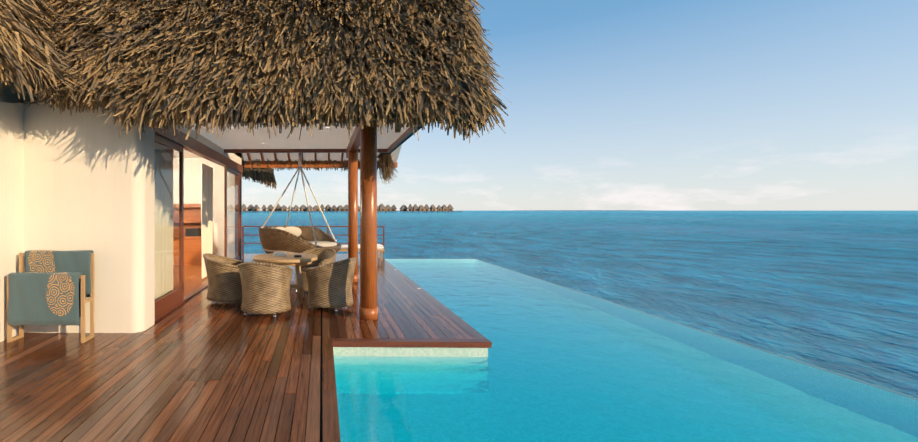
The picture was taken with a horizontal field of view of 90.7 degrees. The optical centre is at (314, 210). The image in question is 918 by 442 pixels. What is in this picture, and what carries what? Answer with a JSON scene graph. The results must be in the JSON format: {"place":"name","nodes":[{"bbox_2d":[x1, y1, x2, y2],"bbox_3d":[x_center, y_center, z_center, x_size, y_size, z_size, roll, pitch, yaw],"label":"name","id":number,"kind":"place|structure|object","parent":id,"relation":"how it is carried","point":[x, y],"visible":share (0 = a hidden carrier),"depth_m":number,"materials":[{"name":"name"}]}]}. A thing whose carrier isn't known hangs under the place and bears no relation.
{"place":"outdoors","nodes":[
{"label":"outdoors","id":0,"kind":"place"},
{"bbox_2d":[173,265,207,294],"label":"interior floor","id":1,"kind":"structure","parent":0,"point":[193,279],"depth_m":9.74,"materials":[{"name":"orange wood"}]},
{"bbox_2d":[173,204,201,264],"bbox_3d":[-3.807,0.673,12.329,1.450,1.720,0.600,0,0,1],"label":"wooden cabinet","id":2,"kind":"object","parent":1,"relation":"on","point":[192,244],"visible":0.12,"depth_m":12.08,"materials":[{"name":"brown wood"}]},
{"bbox_2d":[186,228,200,235],"bbox_3d":[-3.457,0.623,12.297,0.350,0.220,0.350,0,0,1],"label":"room safe box","id":3,"kind":"object","parent":2,"relation":"in","point":[193,231],"visible":0.86,"depth_m":12.12,"materials":[{"name":"black metal"}]},
{"bbox_2d":[290,308,343,441],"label":"deck substructure","id":4,"kind":"object","parent":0,"point":[321,415],"depth_m":3.68,"materials":[{"name":"black wood"}]},
{"bbox_2d":[0,78,241,341],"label":"villa walls","id":5,"kind":"structure","parent":4,"relation":"on","point":[78,180],"depth_m":5.39,"materials":[{"name":"paint"}]},
{"bbox_2d":[201,164,212,278],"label":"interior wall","id":6,"kind":"structure","parent":5,"relation":"hanging from","point":[206,209],"depth_m":9.63,"materials":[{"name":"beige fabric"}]},
{"bbox_2d":[1,0,421,174],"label":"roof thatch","id":7,"kind":"object","parent":5,"relation":"on","point":[271,170],"visible":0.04,"depth_m":9.05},
{"bbox_2d":[0,0,511,188],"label":"roof thatch strands","id":8,"kind":"object","parent":7,"relation":"attached to","point":[217,63],"visible":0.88,"depth_m":4.97},
{"bbox_2d":[0,254,320,441],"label":"deck","id":9,"kind":"structure","parent":4,"relation":"on","point":[199,367],"depth_m":3.88,"materials":[{"name":"brown wood"}]},
{"bbox_2d":[7,250,93,342],"bbox_3d":[-3.119,1.006,5.103,0.900,1.053,0.288,0,0,1],"label":"towel rack","id":10,"kind":"object","parent":9,"relation":"on","point":[50,288],"visible":1,"depth_m":4.98,"materials":[{"name":"blue fabric"}]},
{"bbox_2d":[155,122,242,320],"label":"sliding door frames","id":11,"kind":"structure","parent":9,"relation":"on","point":[175,298],"depth_m":7.19,"materials":[{"name":"brown wood"}]},
{"bbox_2d":[155,142,172,299],"bbox_3d":[-2.384,0.228,6.543,0.038,2.550,1.360,0,0,1],"label":"sheer curtain","id":12,"kind":"object","parent":11,"relation":"hanging from","point":[164,274],"depth_m":6.77,"materials":[{"name":"beige fabric"}]},
{"bbox_2d":[155,143,238,298],"bbox_3d":[-2.183,0.153,9.035,0.001,2.240,6.160,0,0,1],"label":"sliding door glass","id":13,"kind":"object","parent":11,"relation":"in","point":[236,226],"visible":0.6,"depth_m":6.87,"materials":[{"name":"clear glass"}]},
{"bbox_2d":[203,253,243,304],"bbox_3d":[-1.473,1.127,7.232,0.790,0.811,0.824,0,0,-5],"label":"rattan chair","id":14,"kind":"object","parent":9,"relation":"on","point":[224,280],"visible":0.75,"depth_m":6.91,"materials":[{"name":"wicker"}]},
{"bbox_2d":[238,262,292,317],"bbox_3d":[-0.736,1.127,6.403,0.824,0.811,0.790,0,0,14],"label":"rattan chair","id":15,"kind":"object","parent":9,"relation":"on","point":[265,288],"visible":1,"depth_m":6.11,"materials":[{"name":"wicker"}]},
{"bbox_2d":[253,253,316,303],"bbox_3d":[-0.499,1.157,7.320,1.090,0.759,1.090,0,0,1],"label":"round table top","id":16,"kind":"object","parent":9,"relation":"on","point":[289,259],"visible":0.77,"depth_m":7.04,"materials":[{"name":"brown wood"}]},
{"bbox_2d":[273,252,286,255],"bbox_3d":[-0.598,0.747,7.402,0.220,0.060,0.160,0,0,-8],"label":"table book","id":17,"kind":"object","parent":16,"relation":"on","point":[279,254],"visible":1,"depth_m":7.33,"materials":[{"name":"white paper"}]},
{"bbox_2d":[242,226,383,253],"bbox_3d":[-0.072,1.038,13.991,5.010,0.990,2.455,0,0,1],"label":"deck railing","id":18,"kind":"object","parent":9,"relation":"on","point":[243,243],"visible":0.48,"depth_m":15.15,"materials":[{"name":"brown wood"}]},
{"bbox_2d":[294,247,336,292],"bbox_3d":[0.017,1.127,8.117,0.824,0.811,0.790,0,0,33],"label":"wicker chair","id":19,"kind":"object","parent":9,"relation":"on","point":[325,255],"visible":0.38,"depth_m":8.26,"materials":[{"name":"wicker"}]},
{"bbox_2d":[322,338,340,441],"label":"deck edge","id":20,"kind":"object","parent":4,"relation":"on","point":[331,430],"visible":1,"depth_m":3.56,"materials":[{"name":"brown wood"}]},
{"bbox_2d":[322,254,476,338],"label":"wooden deck","id":21,"kind":"structure","parent":4,"relation":"on","point":[407,309],"depth_m":6.17,"materials":[{"name":"brown wood"}]},
{"bbox_2d":[306,257,356,311],"bbox_3d":[0.277,1.127,6.793,0.790,0.811,0.824,0,0,34],"label":"rattan chair","id":22,"kind":"object","parent":21,"relation":"on","point":[329,285],"visible":1,"depth_m":6.49,"materials":[{"name":"wicker"}]},
{"bbox_2d":[339,244,384,260],"bbox_3d":[1.015,1.238,13.544,2.250,0.590,0.800,0,0,1],"label":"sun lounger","id":23,"kind":"object","parent":21,"relation":"on","point":[344,247],"visible":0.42,"depth_m":13.18,"materials":[{"name":"white fabric"}]},
{"bbox_2d":[348,120,377,319],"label":"columns","id":24,"kind":"structure","parent":21,"relation":"on","point":[368,308],"depth_m":6.05,"materials":[{"name":"brown wood"}]},
{"bbox_2d":[169,119,434,152],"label":"beams","id":25,"kind":"structure","parent":24,"relation":"on","point":[291,150],"depth_m":10.48,"materials":[{"name":"brown wood"}]},
{"bbox_2d":[259,153,340,253],"bbox_3d":[-0.360,-0.207,10.718,2.058,2.580,2.058,0,0,1],"label":"hanging daybed basket","id":26,"kind":"object","parent":25,"relation":"hanging from","point":[291,239],"visible":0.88,"depth_m":10.29,"materials":[{"name":"wicker"}]},
{"bbox_2d":[192,123,409,148],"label":"soffit","id":27,"kind":"structure","parent":25,"relation":"attached to","point":[331,137],"depth_m":8.83,"materials":[{"name":"white paint"}]},
{"bbox_2d":[346,123,421,157],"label":"beams","id":28,"kind":"structure","parent":25,"relation":"attached to","point":[354,144],"depth_m":8.27,"materials":[{"name":"brown wood"}]},
{"bbox_2d":[395,121,400,132],"bbox_3d":[1.157,-1.252,5.996,0.080,0.330,0.092,0,0,1],"label":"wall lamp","id":29,"kind":"object","parent":25,"relation":"attached to","point":[398,130],"visible":0.33,"depth_m":5.96,"materials":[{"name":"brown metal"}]},
{"bbox_2d":[244,153,396,167],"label":"rafters","id":30,"kind":"object","parent":24,"relation":"on","point":[264,164],"visible":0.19,"depth_m":13.20,"materials":[{"name":"brown wood"}]},
{"bbox_2d":[242,145,401,160],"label":"roof boards","id":31,"kind":"object","parent":30,"relation":"on","point":[310,156],"visible":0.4,"depth_m":13.03,"materials":[{"name":"white"}]},
{"bbox_2d":[333,344,490,347],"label":"deck fascia","id":32,"kind":"structure","parent":4,"relation":"on","point":[408,345],"depth_m":5.03,"materials":[{"name":"brown wood"}]},
{"bbox_2d":[332,338,491,344],"bbox_3d":[1.136,1.548,5.081,1.850,0.030,0.120,0,0,1],"label":"deck edge","id":33,"kind":"object","parent":4,"relation":"on","point":[416,341],"visible":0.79,"depth_m":5.03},
{"bbox_2d":[377,254,486,338],"bbox_3d":[2.092,1.548,10.178,0.119,0.030,10.094,0,0,1],"label":"deck edge board","id":34,"kind":"object","parent":4,"relation":"on","point":[464,324],"visible":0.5,"depth_m":6.80,"materials":[{"name":"brown wood"}]},
{"bbox_2d":[242,211,917,397],"bbox_3d":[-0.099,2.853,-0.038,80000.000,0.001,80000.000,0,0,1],"label":"ocean water","id":35,"kind":"structure","parent":0,"point":[835,291],"depth_m":23.60,"materials":[{"name":"blue liquid"}]},
{"bbox_2d":[242,204,453,212],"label":"distant huts","id":36,"kind":"object","parent":35,"relation":"on","point":[341,208],"visible":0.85,"depth_m":537.77,"materials":[{"name":"brown"}]},
{"bbox_2d":[333,347,487,356],"bbox_3d":[2.768,2.296,7.742,5.620,1.394,15.060,0,0,1],"label":"pool shell","id":37,"kind":"object","parent":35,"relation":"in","point":[413,351],"depth_m":5.05,"materials":[{"name":"tile"}]},
{"bbox_2d":[334,259,917,441],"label":"pool water","id":38,"kind":"structure","parent":37,"relation":"in","point":[559,363],"depth_m":4.21,"materials":[{"name":"teal liquid"}]},
{"bbox_2d":[513,210,652,210],"bbox_3d":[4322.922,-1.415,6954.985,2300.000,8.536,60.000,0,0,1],"label":"island","id":39,"kind":"structure","parent":35,"relation":"on","point":[582,210],"depth_m":6925.05,"materials":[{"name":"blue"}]},
{"bbox_2d":[242,0,917,210],"label":"sky","id":40,"kind":"structure","parent":0,"point":[655,105],"materials":[{"name":"blue"}]}
]}

